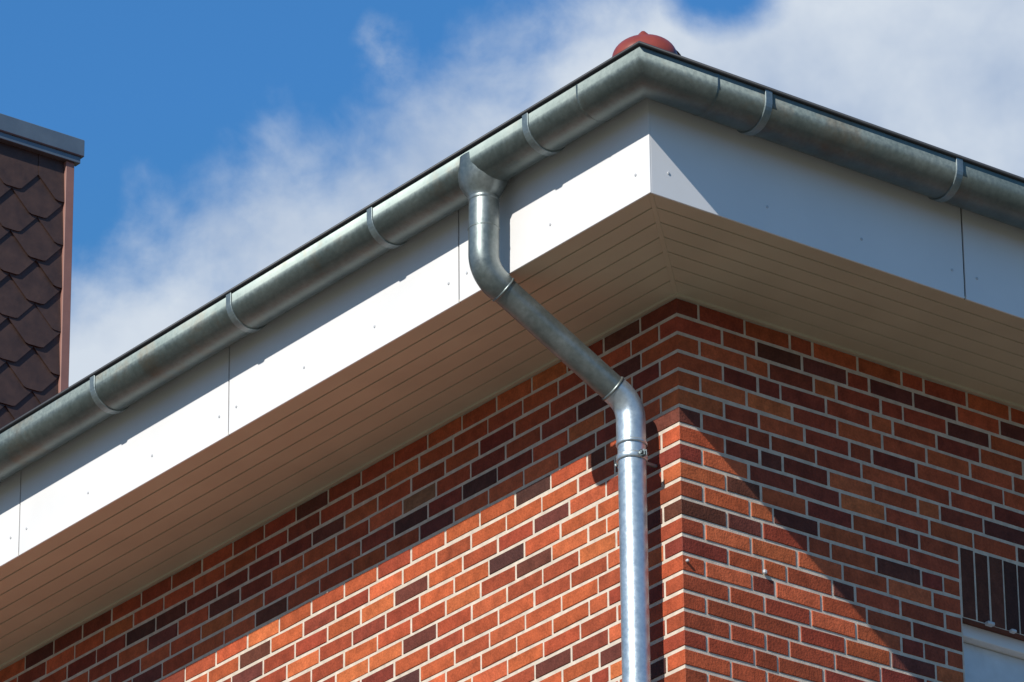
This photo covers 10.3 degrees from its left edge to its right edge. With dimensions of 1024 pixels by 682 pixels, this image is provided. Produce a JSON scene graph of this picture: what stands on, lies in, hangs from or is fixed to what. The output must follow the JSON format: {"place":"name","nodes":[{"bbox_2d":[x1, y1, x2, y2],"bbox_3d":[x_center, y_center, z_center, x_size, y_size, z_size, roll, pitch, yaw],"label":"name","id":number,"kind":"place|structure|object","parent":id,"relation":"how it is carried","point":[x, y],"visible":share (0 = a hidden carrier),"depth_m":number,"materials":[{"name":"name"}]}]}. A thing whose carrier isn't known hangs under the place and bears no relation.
{"place":"outdoors","nodes":[
{"label":"outdoors","id":0,"kind":"place"},
{"bbox_2d":[0,194,1023,664],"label":"soffit boards","id":1,"kind":"object","parent":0,"point":[582,286],"visible":1,"depth_m":24.43,"materials":[{"name":"beige wood"}]},
{"bbox_2d":[649,193,677,293],"bbox_3d":[0.624,-0.397,23.372,0.956,0.005,0.022,72,-75,-64],"label":"soffit mitre strip","id":2,"kind":"object","parent":1,"relation":"attached to","point":[662,240],"visible":1,"depth_m":23.35,"materials":[{"name":"beige wood"}]},
{"bbox_2d":[0,98,1023,566],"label":"fascia panels","id":3,"kind":"object","parent":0,"point":[568,192],"visible":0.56,"depth_m":23.97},
{"bbox_2d":[10,172,977,538],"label":"fascia screws","id":4,"kind":"object","parent":3,"relation":"in","point":[448,284],"visible":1,"depth_m":23.94,"materials":[{"name":"grey metal"}]},
{"bbox_2d":[0,0,1023,386],"label":"sky","id":5,"kind":"structure","parent":0,"point":[222,138],"materials":[{"name":"blue"}]},
{"bbox_2d":[962,617,1023,640],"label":"window reveals","id":6,"kind":"structure","parent":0,"point":[991,629],"depth_m":24.34,"materials":[{"name":"grey concrete"}]},
{"label":"paved yard","id":7,"kind":"structure","parent":0,"visible":0},
{"bbox_2d":[0,297,1023,681],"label":"brick courses","id":8,"kind":"object","parent":7,"relation":"on","point":[1010,576],"visible":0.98,"depth_m":24.22,"materials":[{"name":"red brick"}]},
{"bbox_2d":[0,293,1023,669],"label":"soffit wall trim","id":9,"kind":"structure","parent":8,"relation":"on","point":[472,407],"depth_m":24.80,"materials":[{"name":"beige wood"}]},
{"bbox_2d":[459,208,964,295],"bbox_3d":[1.529,2.232,29.652,10.386,0.516,10.386,17,-30,-34],"label":"fascia backing","id":10,"kind":"object","parent":9,"relation":"on","point":[962,254],"visible":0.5,"depth_m":23.94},
{"bbox_2d":[0,41,1023,482],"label":"rain gutter","id":11,"kind":"object","parent":10,"relation":"attached to","point":[582,105],"visible":1,"depth_m":23.84,"materials":[{"name":"metal"}]},
{"bbox_2d":[686,559,1016,633],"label":"wall plugs","id":12,"kind":"object","parent":8,"relation":"in","point":[992,624],"depth_m":24.27,"materials":[{"name":"white plastic"}]},
{"bbox_2d":[963,623,1023,659],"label":"window frames","id":13,"kind":"structure","parent":8,"relation":"attached to","point":[992,641],"depth_m":24.36,"materials":[{"name":"white plastic"}]},
{"bbox_2d":[963,643,1023,681],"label":"shutter boxes","id":14,"kind":"object","parent":13,"relation":"attached to","point":[982,665],"visible":0.67,"depth_m":24.36,"materials":[{"name":"grey plastic"}]},
{"bbox_2d":[458,152,656,681],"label":"downpipe","id":15,"kind":"object","parent":7,"relation":"on","point":[481,190],"visible":1,"depth_m":23.53,"materials":[{"name":"metal"}]},
{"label":"walls","id":16,"kind":"object","parent":7,"relation":"on","visible":0},
{"bbox_2d":[0,142,64,427],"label":"shingles","id":17,"kind":"object","parent":16,"relation":"attached to","point":[32,199],"visible":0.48,"depth_m":34.76,"materials":[{"name":"brown tile"}]},
{"bbox_2d":[0,113,84,166],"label":"coping","id":18,"kind":"object","parent":16,"relation":"on","point":[36,139],"visible":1,"depth_m":35.14,"materials":[{"name":"grey metal"}]},
{"bbox_2d":[58,161,73,392],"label":"corner trim","id":19,"kind":"structure","parent":16,"relation":"attached to","point":[64,335],"depth_m":34.92,"materials":[{"name":"grey metal"}]},
{"bbox_3d":[1.511,0.628,30.391,10.656,2.962,10.656,17,-30,-34],"label":"roof","id":20,"kind":"object","parent":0,"visible":0},
{"bbox_2d":[612,31,680,56],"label":"hip tiles","id":21,"kind":"object","parent":20,"relation":"on","point":[656,41],"visible":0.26,"depth_m":23.09,"materials":[{"name":"red ceramic"}]}
]}

